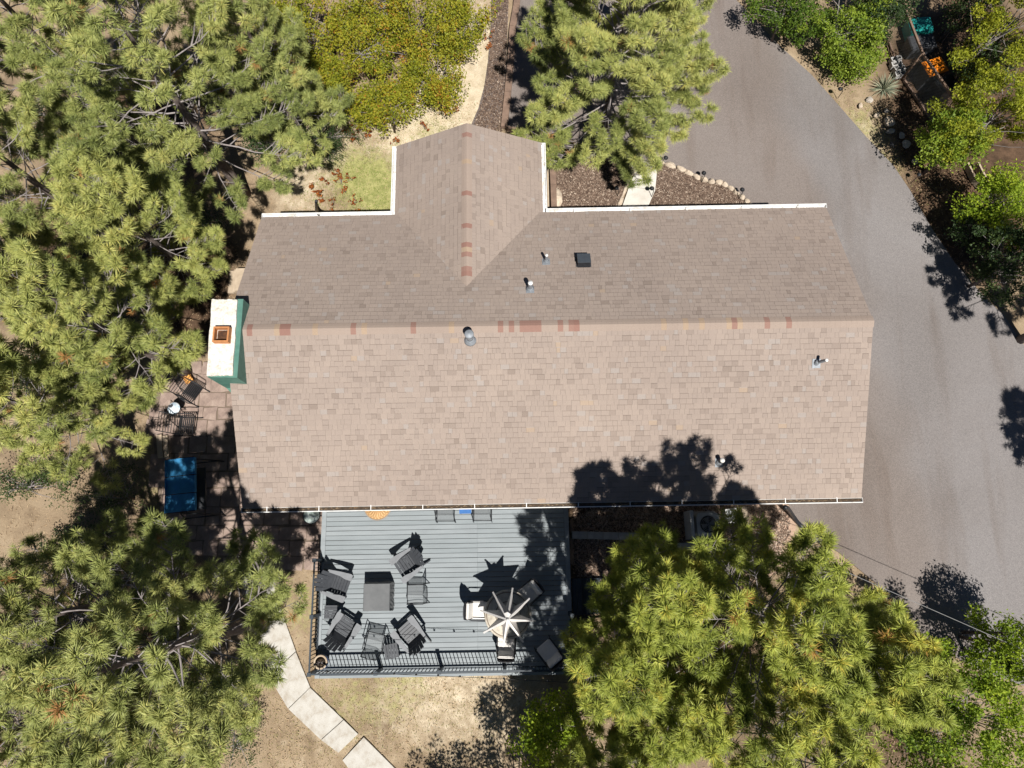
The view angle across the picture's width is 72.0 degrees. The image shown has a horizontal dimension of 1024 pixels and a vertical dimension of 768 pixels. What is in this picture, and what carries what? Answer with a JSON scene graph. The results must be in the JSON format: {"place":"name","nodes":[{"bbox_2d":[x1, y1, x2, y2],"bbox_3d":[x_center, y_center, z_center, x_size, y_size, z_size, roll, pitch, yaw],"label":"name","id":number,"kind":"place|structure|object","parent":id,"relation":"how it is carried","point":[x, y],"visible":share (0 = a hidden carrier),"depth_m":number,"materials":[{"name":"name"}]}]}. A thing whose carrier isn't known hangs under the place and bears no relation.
{"place":"outdoors","nodes":[
{"label":"outdoors","id":0,"kind":"place"},
{"bbox_2d":[237,556,394,767],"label":"garden path","id":1,"kind":"structure","parent":0,"point":[315,713],"depth_m":20.82,"materials":[{"name":"concrete"}]},
{"bbox_2d":[240,670,538,767],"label":"dry grass","id":2,"kind":"structure","parent":0,"point":[391,717],"depth_m":20.80,"materials":[{"name":"beige plant"}]},
{"bbox_2d":[0,0,1023,767],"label":"ground","id":3,"kind":"structure","parent":0,"point":[22,512],"depth_m":23.17,"materials":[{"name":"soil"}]},
{"bbox_2d":[0,441,78,507],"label":"undergrowth shrub","id":4,"kind":"object","parent":3,"relation":"on","point":[28,487],"visible":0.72,"depth_m":21.62,"materials":[{"name":"green plant"}]},
{"bbox_2d":[0,90,137,279],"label":"pine tree","id":5,"kind":"object","parent":3,"relation":"on","point":[26,224],"visible":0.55,"depth_m":19.12,"materials":[{"name":"green plant"}]},
{"bbox_2d":[0,221,141,409],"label":"pine tree","id":6,"kind":"object","parent":3,"relation":"on","point":[125,359],"visible":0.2,"depth_m":18.98,"materials":[{"name":"green plant"}]},
{"bbox_2d":[0,627,146,767],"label":"pine tree","id":7,"kind":"object","parent":3,"relation":"on","point":[7,744],"visible":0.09,"depth_m":16.53,"materials":[{"name":"green plant"}]},
{"bbox_2d":[0,341,151,496],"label":"pine tree","id":8,"kind":"object","parent":3,"relation":"on","point":[48,434],"visible":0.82,"depth_m":18.46,"materials":[{"name":"green plant"}]},
{"bbox_2d":[32,512,126,565],"bbox_3d":[-12.888,4.819,21.180,2.481,1.682,1.861,29,78,7],"label":"undergrowth shrub","id":9,"kind":"object","parent":3,"relation":"on","point":[70,526],"visible":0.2,"depth_m":21.12,"materials":[{"name":"green plant"}]},
{"bbox_2d":[0,0,168,163],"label":"pine tree","id":10,"kind":"object","parent":3,"relation":"on","point":[27,89],"visible":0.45,"depth_m":19.50,"materials":[{"name":"green plant"}]},
{"bbox_2d":[0,505,198,700],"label":"pine tree","id":11,"kind":"object","parent":3,"relation":"on","point":[63,556],"visible":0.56,"depth_m":16.44,"materials":[{"name":"green plant"}]},
{"bbox_2d":[57,450,146,522],"bbox_3d":[-12.207,3.426,21.427,2.636,1.868,2.093,-42,80,-9],"label":"evergreen shrub","id":12,"kind":"object","parent":3,"relation":"on","point":[110,504],"visible":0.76,"depth_m":21.42,"materials":[{"name":"green plant"}]},
{"bbox_2d":[0,235,206,419],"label":"pine tree","id":13,"kind":"object","parent":3,"relation":"on","point":[20,309],"visible":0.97,"depth_m":17.60,"materials":[{"name":"green plant"}]},
{"bbox_2d":[0,629,260,767],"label":"pine tree","id":14,"kind":"object","parent":3,"relation":"on","point":[140,690],"visible":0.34,"depth_m":16.24,"materials":[{"name":"green plant"}]},
{"bbox_2d":[45,147,229,307],"bbox_3d":[-10.044,-4.136,20.138,3.994,7.880,3.710,0,76,0],"label":"pine tree","id":15,"kind":"object","parent":3,"relation":"on","point":[175,202],"visible":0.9,"depth_m":18.27,"materials":[{"name":"green plant"}]},
{"bbox_2d":[110,275,177,321],"bbox_3d":[-12.169,-2.858,23.108,2.302,1.516,2.026,0,76,0],"label":"undergrowth shrub","id":16,"kind":"object","parent":3,"relation":"on","point":[127,300],"visible":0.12,"depth_m":23.09,"materials":[{"name":"green plant"}]},
{"bbox_2d":[0,508,310,767],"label":"pine tree","id":17,"kind":"object","parent":3,"relation":"on","point":[78,655],"visible":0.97,"depth_m":13.87,"materials":[{"name":"green plant"}]},
{"bbox_2d":[1,0,323,225],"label":"pine tree","id":18,"kind":"object","parent":3,"relation":"on","point":[166,88],"visible":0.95,"depth_m":18.86,"materials":[{"name":"green plant"}]},
{"bbox_2d":[156,181,236,239],"bbox_3d":[-10.651,-5.914,23.782,2.630,1.646,2.132,0,76,0],"label":"evergreen shrub","id":19,"kind":"object","parent":3,"relation":"on","point":[208,217],"visible":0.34,"depth_m":23.76,"materials":[{"name":"green plant"}]},
{"bbox_2d":[205,701,266,767],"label":"evergreen shrub","id":20,"kind":"object","parent":3,"relation":"on","point":[237,743],"visible":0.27,"depth_m":19.72,"materials":[{"name":"green plant"}]},
{"bbox_2d":[144,361,327,572],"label":"patio","id":21,"kind":"structure","parent":3,"relation":"on","point":[296,539],"depth_m":22.35,"materials":[{"name":"beige stone"}]},
{"bbox_2d":[155,411,202,436],"bbox_3d":[-10.482,1.264,22.248,0.963,1.077,0.690,1,77,0],"label":"iron chair","id":22,"kind":"object","parent":21,"relation":"on","point":[182,421],"visible":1,"depth_m":22.35,"materials":[{"name":"black metal"}]},
{"bbox_2d":[166,371,209,407],"bbox_3d":[-10.432,0.163,22.512,0.963,1.077,0.690,30,78,7],"label":"iron chair","id":23,"kind":"object","parent":21,"relation":"on","point":[181,395],"visible":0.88,"depth_m":22.61,"materials":[{"name":"black metal"}]},
{"bbox_2d":[165,456,224,519],"bbox_3d":[-9.736,3.152,21.461,1.281,1.768,1.743,-6,77,-1],"label":"garden swing","id":24,"kind":"object","parent":21,"relation":"on","point":[185,485],"visible":0.99,"depth_m":20.71,"materials":[{"name":"blue fabric"}]},
{"bbox_2d":[228,268,244,293],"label":"side steps","id":25,"kind":"structure","parent":3,"relation":"on","point":[235,276],"depth_m":23.76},
{"bbox_2d":[233,112,307,165],"bbox_3d":[-8.380,-8.462,24.397,2.663,1.639,1.980,0,76,0],"label":"undergrowth shrub","id":26,"kind":"object","parent":3,"relation":"on","point":[261,147],"visible":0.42,"depth_m":24.26,"materials":[{"name":"green plant"}]},
{"bbox_2d":[192,0,356,176],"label":"pine tree","id":27,"kind":"object","parent":3,"relation":"on","point":[332,107],"visible":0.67,"depth_m":20.56,"materials":[{"name":"green plant"}]},
{"bbox_2d":[240,0,320,60],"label":"scrub oak","id":28,"kind":"object","parent":3,"relation":"on","point":[303,8],"visible":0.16,"depth_m":24.34,"materials":[{"name":"green plant"}]},
{"bbox_2d":[270,0,357,75],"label":"scrub oak","id":29,"kind":"object","parent":3,"relation":"on","point":[324,36],"visible":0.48,"depth_m":24.30,"materials":[{"name":"green plant"}]},
{"bbox_2d":[296,54,359,125],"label":"scrub oak","id":30,"kind":"object","parent":3,"relation":"on","point":[333,81],"visible":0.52,"depth_m":23.85,"materials":[{"name":"green plant"}]},
{"bbox_2d":[301,114,363,171],"bbox_3d":[-6.412,-8.537,24.458,2.182,1.536,2.054,34,79,8],"label":"evergreen shrub","id":31,"kind":"object","parent":3,"relation":"on","point":[333,137],"visible":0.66,"depth_m":24.41,"materials":[{"name":"green plant"}]},
{"bbox_2d":[324,0,417,41],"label":"scrub oak","id":32,"kind":"object","parent":3,"relation":"on","point":[356,10],"visible":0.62,"depth_m":24.25,"materials":[{"name":"green plant"}]},
{"bbox_2d":[321,4,433,94],"bbox_3d":[-5.123,-11.504,24.619,3.760,2.617,3.681,-43,80,-9],"label":"scrub oak","id":33,"kind":"object","parent":3,"relation":"on","point":[371,64],"visible":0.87,"depth_m":24.16,"materials":[{"name":"green plant"}]},
{"bbox_2d":[284,101,474,212],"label":"lawn grass","id":34,"kind":"structure","parent":3,"relation":"on","point":[363,167],"depth_m":24.97,"materials":[{"name":"green plant"}]},
{"bbox_2d":[342,76,418,136],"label":"scrub oak","id":35,"kind":"object","parent":3,"relation":"on","point":[378,111],"visible":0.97,"depth_m":23.83,"materials":[{"name":"green plant"}]},
{"bbox_2d":[369,0,469,76],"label":"scrub oak","id":36,"kind":"object","parent":3,"relation":"on","point":[410,35],"visible":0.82,"depth_m":24.00,"materials":[{"name":"green plant"}]},
{"bbox_2d":[395,46,470,117],"bbox_3d":[-2.754,-10.326,24.469,2.495,2.353,2.583,-28,78,-6],"label":"scrub oak","id":37,"kind":"object","parent":3,"relation":"on","point":[436,89],"visible":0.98,"depth_m":23.92,"materials":[{"name":"green plant"}]},
{"bbox_2d":[307,508,573,678],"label":"deck","id":38,"kind":"structure","parent":3,"relation":"on","point":[456,627],"depth_m":21.20,"materials":[{"name":"paint"}]},
{"bbox_2d":[313,654,328,669],"bbox_3d":[-5.514,8.041,20.428,0.430,0.518,0.430,0,76,0],"label":"flower pot","id":39,"kind":"object","parent":38,"relation":"on","point":[320,661],"visible":1,"depth_m":20.29,"materials":[{"name":"beige ceramic"}]},
{"bbox_2d":[313,569,353,602],"bbox_3d":[-5.257,5.872,20.710,0.977,0.987,0.840,17,77,4],"label":"adirondack chair","id":40,"kind":"object","parent":38,"relation":"on","point":[329,582],"visible":1,"depth_m":20.71,"materials":[{"name":"grey wood"}]},
{"bbox_2d":[323,611,361,651],"bbox_3d":[-4.938,7.223,20.386,0.840,0.987,0.977,30,78,7],"label":"adirondack chair","id":41,"kind":"object","parent":38,"relation":"on","point":[335,639],"visible":1,"depth_m":20.39,"materials":[{"name":"grey wood"}]},
{"bbox_2d":[360,628,389,660],"bbox_3d":[-3.981,7.522,20.331,0.586,0.957,0.701,13,77,3],"label":"patio chair","id":42,"kind":"object","parent":38,"relation":"on","point":[373,640],"visible":1,"depth_m":20.40,"materials":[{"name":"grey"}]},
{"bbox_2d":[363,581,394,610],"bbox_3d":[-3.944,6.271,20.791,0.866,0.600,0.866,-1,77,0],"label":"fire table","id":43,"kind":"object","parent":38,"relation":"on","point":[378,596],"visible":1,"depth_m":20.52,"materials":[{"name":"grey concrete"}]},
{"bbox_2d":[383,643,400,659],"bbox_3d":[-3.489,7.764,20.540,0.398,0.430,0.400,-12,77,-3],"label":"side table","id":44,"kind":"object","parent":38,"relation":"on","point":[393,653],"visible":0.93,"depth_m":20.33,"materials":[{"name":"grey wood"}]},
{"bbox_2d":[389,545,430,583],"bbox_3d":[-3.016,5.278,20.853,0.977,0.987,0.840,-35,79,-8],"label":"adirondack chair","id":45,"kind":"object","parent":38,"relation":"on","point":[414,557],"visible":1,"depth_m":20.87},
{"bbox_2d":[390,615,431,655],"bbox_3d":[-2.896,7.331,20.360,0.840,0.987,0.976,-41,80,-9],"label":"adirondack chair","id":46,"kind":"object","parent":38,"relation":"on","point":[414,643],"visible":1,"depth_m":20.38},
{"bbox_2d":[406,583,429,604],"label":"patio chair","id":47,"kind":"object","parent":38,"relation":"on","point":[413,596],"visible":1,"depth_m":20.71,"materials":[{"name":"metal"}]},
{"bbox_2d":[435,510,455,522],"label":"patio chair","id":48,"kind":"object","parent":38,"relation":"on","point":[442,515],"visible":0.46,"depth_m":21.25,"materials":[{"name":"grey"}]},
{"bbox_2d":[463,599,488,620],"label":"dining chair","id":49,"kind":"object","parent":38,"relation":"on","point":[472,609],"visible":0.9,"depth_m":20.49,"materials":[{"name":"fabric"}]},
{"bbox_2d":[472,509,491,522],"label":"patio chair","id":50,"kind":"object","parent":38,"relation":"on","point":[476,514],"visible":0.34,"depth_m":21.26,"materials":[{"name":"grey"}]},
{"bbox_2d":[496,637,515,662],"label":"dining chair","id":51,"kind":"object","parent":38,"relation":"on","point":[506,653],"visible":0.84,"depth_m":20.21,"materials":[{"name":"fabric"}]},
{"bbox_2d":[484,590,530,638],"bbox_3d":[-0.118,6.717,20.632,1.360,0.740,1.360,-11,77,-3],"label":"dining table","id":52,"kind":"object","parent":38,"relation":"on","point":[503,596],"visible":0.6,"depth_m":20.30,"materials":[{"name":"stone"}]},
{"bbox_2d":[480,588,535,646],"bbox_3d":[-0.115,6.503,19.814,1.476,2.430,1.483,33,79,7],"label":"parasol","id":53,"kind":"object","parent":38,"relation":"on","point":[507,616],"visible":1,"depth_m":19.18,"materials":[{"name":"fabric"}]},
{"bbox_2d":[516,578,544,605],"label":"dining chair","id":54,"kind":"object","parent":38,"relation":"on","point":[532,589],"visible":0.83,"depth_m":20.62,"materials":[{"name":"wicker"}]},
{"bbox_2d":[534,635,563,670],"bbox_3d":[1.090,7.753,20.243,0.572,1.020,0.717,-38,79,-8],"label":"dining chair","id":55,"kind":"object","parent":38,"relation":"on","point":[549,653],"visible":1,"depth_m":20.24,"materials":[{"name":"wicker"}]},
{"bbox_2d":[424,0,503,63],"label":"scrub oak","id":56,"kind":"object","parent":3,"relation":"on","point":[464,8],"visible":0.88,"depth_m":24.46,"materials":[{"name":"green plant"}]},
{"bbox_2d":[472,0,508,130],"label":"mulch strip","id":57,"kind":"object","parent":3,"relation":"on","point":[479,108],"visible":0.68,"depth_m":25.84,"materials":[{"name":"brown wood"}]},
{"bbox_2d":[475,0,508,131],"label":"mulch chips","id":58,"kind":"object","parent":57,"relation":"on","point":[490,122],"visible":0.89,"depth_m":25.81,"materials":[{"name":"brown wood"}]},
{"bbox_2d":[501,0,519,128],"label":"timber border","id":59,"kind":"object","parent":3,"relation":"on","point":[510,65],"visible":1,"depth_m":25.78,"materials":[{"name":"brown wood"}]},
{"bbox_2d":[0,101,1021,767],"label":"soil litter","id":60,"kind":"object","parent":3,"relation":"on","point":[432,529],"visible":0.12,"depth_m":21.93,"materials":[{"name":"brown soil"}]},
{"bbox_2d":[207,123,873,512],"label":"house","id":61,"kind":"structure","parent":3,"relation":"on","point":[469,319],"depth_m":19.08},
{"bbox_2d":[503,687,596,767],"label":"leafy tree","id":62,"kind":"object","parent":3,"relation":"on","point":[546,726],"visible":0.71,"depth_m":18.77,"materials":[{"name":"green plant"}]},
{"bbox_2d":[571,578,602,618],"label":"deck steps","id":63,"kind":"structure","parent":3,"relation":"on","point":[580,595],"depth_m":21.27,"materials":[{"name":"paint"}]},
{"bbox_2d":[546,144,632,207],"bbox_3d":[1.938,-7.001,24.823,4.802,0.050,3.241,0,76,0],"label":"mulch bed","id":64,"kind":"object","parent":3,"relation":"on","point":[580,183],"visible":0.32,"depth_m":24.82,"materials":[{"name":"brown wood"}]},
{"bbox_2d":[549,167,556,207],"bbox_3d":[1.438,-6.847,24.639,0.210,0.280,1.894,-1,77,0],"label":"planter timber","id":65,"kind":"object","parent":64,"relation":"on","point":[553,191],"visible":0.68,"depth_m":24.50,"materials":[{"name":"brown wood"}]},
{"bbox_2d":[546,689,661,767],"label":"pine tree","id":66,"kind":"object","parent":3,"relation":"on","point":[580,752],"visible":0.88,"depth_m":15.92,"materials":[{"name":"green plant"}]},
{"bbox_2d":[571,531,638,539],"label":"block wall","id":67,"kind":"structure","parent":3,"relation":"on","point":[599,535],"depth_m":21.77,"materials":[{"name":"concrete"}]},
{"bbox_2d":[511,0,730,190],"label":"pine tree","id":68,"kind":"object","parent":3,"relation":"on","point":[576,30],"visible":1,"depth_m":21.00,"materials":[{"name":"green plant"}]},
{"bbox_2d":[559,606,685,728],"bbox_3d":[2.441,6.596,17.108,2.718,8.760,2.643,0,76,0],"label":"pine tree","id":69,"kind":"object","parent":3,"relation":"on","point":[616,701],"visible":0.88,"depth_m":14.38,"materials":[{"name":"green plant"}]},
{"bbox_2d":[622,169,656,206],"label":"front walk","id":70,"kind":"structure","parent":3,"relation":"on","point":[640,196],"depth_m":24.68,"materials":[{"name":"concrete"}]},
{"bbox_2d":[574,626,735,767],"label":"pine tree","id":71,"kind":"object","parent":3,"relation":"on","point":[686,739],"visible":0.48,"depth_m":14.41,"materials":[{"name":"green plant"}]},
{"bbox_2d":[570,504,795,591],"bbox_3d":[5.364,5.032,21.945,7.129,0.050,2.949,0,76,0],"label":"gravel patch","id":72,"kind":"object","parent":3,"relation":"on","point":[792,526],"visible":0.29,"depth_m":22.06,"materials":[{"name":"gravel"}]},
{"bbox_2d":[585,519,724,658],"bbox_3d":[3.272,5.086,17.377,2.994,8.942,3.048,-37,79,-8],"label":"pine tree","id":73,"kind":"object","parent":72,"relation":"on","point":[648,563],"visible":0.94,"depth_m":14.56,"materials":[{"name":"green plant"}]},
{"bbox_2d":[572,505,790,585],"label":"mulch chips","id":74,"kind":"object","parent":72,"relation":"on","point":[582,556],"visible":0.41,"depth_m":22.05,"materials":[{"name":"brown wood"}]},
{"bbox_2d":[683,510,694,539],"bbox_3d":[5.447,4.342,21.665,0.100,0.840,0.850,-1,77,0],"label":"screen panel","id":75,"kind":"object","parent":74,"relation":"on","point":[689,525],"visible":1,"depth_m":21.44,"materials":[{"name":"metal"}]},
{"bbox_2d":[693,511,719,538],"bbox_3d":[5.959,4.336,21.709,0.850,0.757,0.850,-1,77,0],"label":"air conditioner","id":76,"kind":"object","parent":72,"relation":"on","point":[704,521],"visible":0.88,"depth_m":21.40,"materials":[{"name":"metal"}]},
{"bbox_2d":[648,164,744,206],"bbox_3d":[6.429,-6.818,24.779,3.730,0.050,2.092,0,76,0],"label":"mulch bed","id":77,"kind":"object","parent":3,"relation":"on","point":[688,189],"visible":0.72,"depth_m":24.73,"materials":[{"name":"brown wood"}]},
{"bbox_2d":[661,160,752,204],"bbox_3d":[6.859,-7.194,24.755,3.711,0.196,0.509,28,78,6],"label":"stone edging","id":78,"kind":"object","parent":77,"relation":"on","point":[705,179],"visible":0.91,"depth_m":24.74,"materials":[{"name":"beige stone"}]},
{"bbox_2d":[658,617,886,767],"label":"pine tree","id":79,"kind":"object","parent":3,"relation":"on","point":[787,749],"visible":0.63,"depth_m":13.47,"materials":[{"name":"green plant"}]},
{"bbox_2d":[646,504,904,749],"bbox_3d":[5.240,5.336,16.596,4.747,10.345,4.964,0,76,0],"label":"pine tree","id":80,"kind":"object","parent":3,"relation":"on","point":[842,666],"visible":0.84,"depth_m":13.60,"materials":[{"name":"green plant"}]},
{"bbox_2d":[742,0,832,48],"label":"leafy shrub","id":81,"kind":"object","parent":3,"relation":"on","point":[792,8],"visible":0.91,"depth_m":24.88,"materials":[{"name":"green plant"}]},
{"bbox_2d":[784,0,897,69],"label":"leafy shrub","id":82,"kind":"object","parent":3,"relation":"on","point":[834,35],"visible":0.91,"depth_m":24.37,"materials":[{"name":"green plant"}]},
{"bbox_2d":[717,554,966,746],"bbox_3d":[7.334,6.140,16.667,4.180,9.831,4.303,0,76,0],"label":"pine tree","id":83,"kind":"object","parent":3,"relation":"on","point":[905,697],"visible":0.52,"depth_m":13.01,"materials":[{"name":"green plant"}]},
{"bbox_2d":[813,37,889,86],"bbox_3d":[12.099,-11.358,25.195,2.632,1.437,1.906,0,76,0],"label":"leafy shrub","id":84,"kind":"object","parent":3,"relation":"on","point":[843,62],"visible":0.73,"depth_m":24.95,"materials":[{"name":"green plant"}]},
{"bbox_2d":[870,75,900,98],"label":"yucca","id":85,"kind":"object","parent":3,"relation":"on","point":[886,87],"visible":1,"depth_m":25.55,"materials":[{"name":"green plant"}]},
{"bbox_2d":[850,0,923,44],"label":"leafy tree","id":86,"kind":"object","parent":3,"relation":"on","point":[895,11],"visible":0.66,"depth_m":24.32,"materials":[{"name":"green plant"}]},
{"bbox_2d":[888,55,905,78],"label":"cinder blocks","id":87,"kind":"object","parent":3,"relation":"on","point":[896,66],"depth_m":25.76,"materials":[{"name":"concrete"}]},
{"bbox_2d":[902,17,933,40],"bbox_3d":[14.955,-13.068,25.989,0.850,0.560,0.650,-6,77,-1],"label":"storage bin","id":88,"kind":"object","parent":3,"relation":"on","point":[923,25],"visible":0.74,"depth_m":25.74,"materials":[{"name":"teal plastic"}]},
{"bbox_2d":[885,3,952,121],"bbox_3d":[14.378,-11.472,25.176,0.322,1.405,4.252,-17,77,-4],"label":"chain link fence","id":89,"kind":"object","parent":3,"relation":"on","point":[930,64],"visible":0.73,"depth_m":24.89,"materials":[{"name":"metal"}]},
{"bbox_2d":[902,33,936,58],"bbox_3d":[14.918,-12.373,25.822,0.950,0.560,0.600,-8,77,-2],"label":"storage bin","id":90,"kind":"object","parent":3,"relation":"on","point":[928,44],"visible":0.76,"depth_m":25.60,"materials":[{"name":"grey plastic"}]},
{"bbox_2d":[911,56,948,89],"bbox_3d":[15.027,-11.181,25.381,0.760,0.860,0.620,-20,77,-5],"label":"storage bin","id":91,"kind":"object","parent":3,"relation":"on","point":[938,63],"visible":0.79,"depth_m":25.05,"materials":[{"name":"orange plastic"}]},
{"bbox_2d":[872,682,1008,767],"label":"leafy tree","id":92,"kind":"object","parent":3,"relation":"on","point":[911,746],"visible":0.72,"depth_m":18.25,"materials":[{"name":"green plant"}]},
{"bbox_2d":[923,74,958,105],"bbox_3d":[15.348,-10.500,25.218,0.700,0.860,0.600,-22,78,-5],"label":"storage bin","id":93,"kind":"object","parent":3,"relation":"on","point":[950,81],"visible":0.69,"depth_m":24.88,"materials":[{"name":"black plastic"}]},
{"bbox_2d":[913,103,1001,174],"bbox_3d":[14.520,-7.946,23.462,2.528,3.199,2.554,0,76,0],"label":"leafy tree","id":94,"kind":"object","parent":3,"relation":"on","point":[933,142],"visible":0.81,"depth_m":22.82,"materials":[{"name":"green plant"}]},
{"bbox_2d":[912,631,1023,767],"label":"leafy tree","id":95,"kind":"object","parent":3,"relation":"on","point":[987,687],"visible":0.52,"depth_m":17.69,"materials":[{"name":"green plant"}]},
{"bbox_2d":[938,0,1008,42],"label":"leafy tree","id":96,"kind":"object","parent":3,"relation":"on","point":[958,13],"visible":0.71,"depth_m":24.72,"materials":[{"name":"green plant"}]},
{"bbox_2d":[925,46,1023,167],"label":"leafy tree","id":97,"kind":"object","parent":3,"relation":"on","point":[1004,105],"visible":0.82,"depth_m":22.05,"materials":[{"name":"green plant"}]},
{"bbox_2d":[944,198,1010,255],"bbox_3d":[15.389,-5.150,23.492,2.329,1.844,2.250,0,76,0],"label":"leafy shrub","id":98,"kind":"object","parent":3,"relation":"on","point":[970,237],"visible":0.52,"depth_m":23.27,"materials":[{"name":"green plant"}]},
{"bbox_2d":[944,18,1023,95],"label":"leafy tree","id":99,"kind":"object","parent":3,"relation":"on","point":[995,53],"visible":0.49,"depth_m":23.75,"materials":[{"name":"green plant"}]},
{"bbox_2d":[945,158,1023,250],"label":"leafy tree","id":100,"kind":"object","parent":3,"relation":"on","point":[997,183],"visible":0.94,"depth_m":22.30,"materials":[{"name":"green plant"}]},
{"bbox_2d":[947,0,1023,91],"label":"leafy tree","id":101,"kind":"object","parent":3,"relation":"on","point":[991,21],"visible":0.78,"depth_m":23.10,"materials":[{"name":"green plant"}]},
{"bbox_2d":[958,601,1023,698],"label":"leafy tree","id":102,"kind":"object","parent":3,"relation":"on","point":[1001,648],"visible":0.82,"depth_m":19.35,"materials":[{"name":"green plant"}]},
{"bbox_2d":[966,220,1023,310],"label":"leafy tree","id":103,"kind":"object","parent":3,"relation":"on","point":[1008,267],"visible":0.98,"depth_m":21.91,"materials":[{"name":"green plant"}]},
{"bbox_2d":[508,0,1023,685],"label":"driveway","id":104,"kind":"structure","parent":0,"point":[934,520],"depth_m":23.45,"materials":[{"name":"grey asphalt"}]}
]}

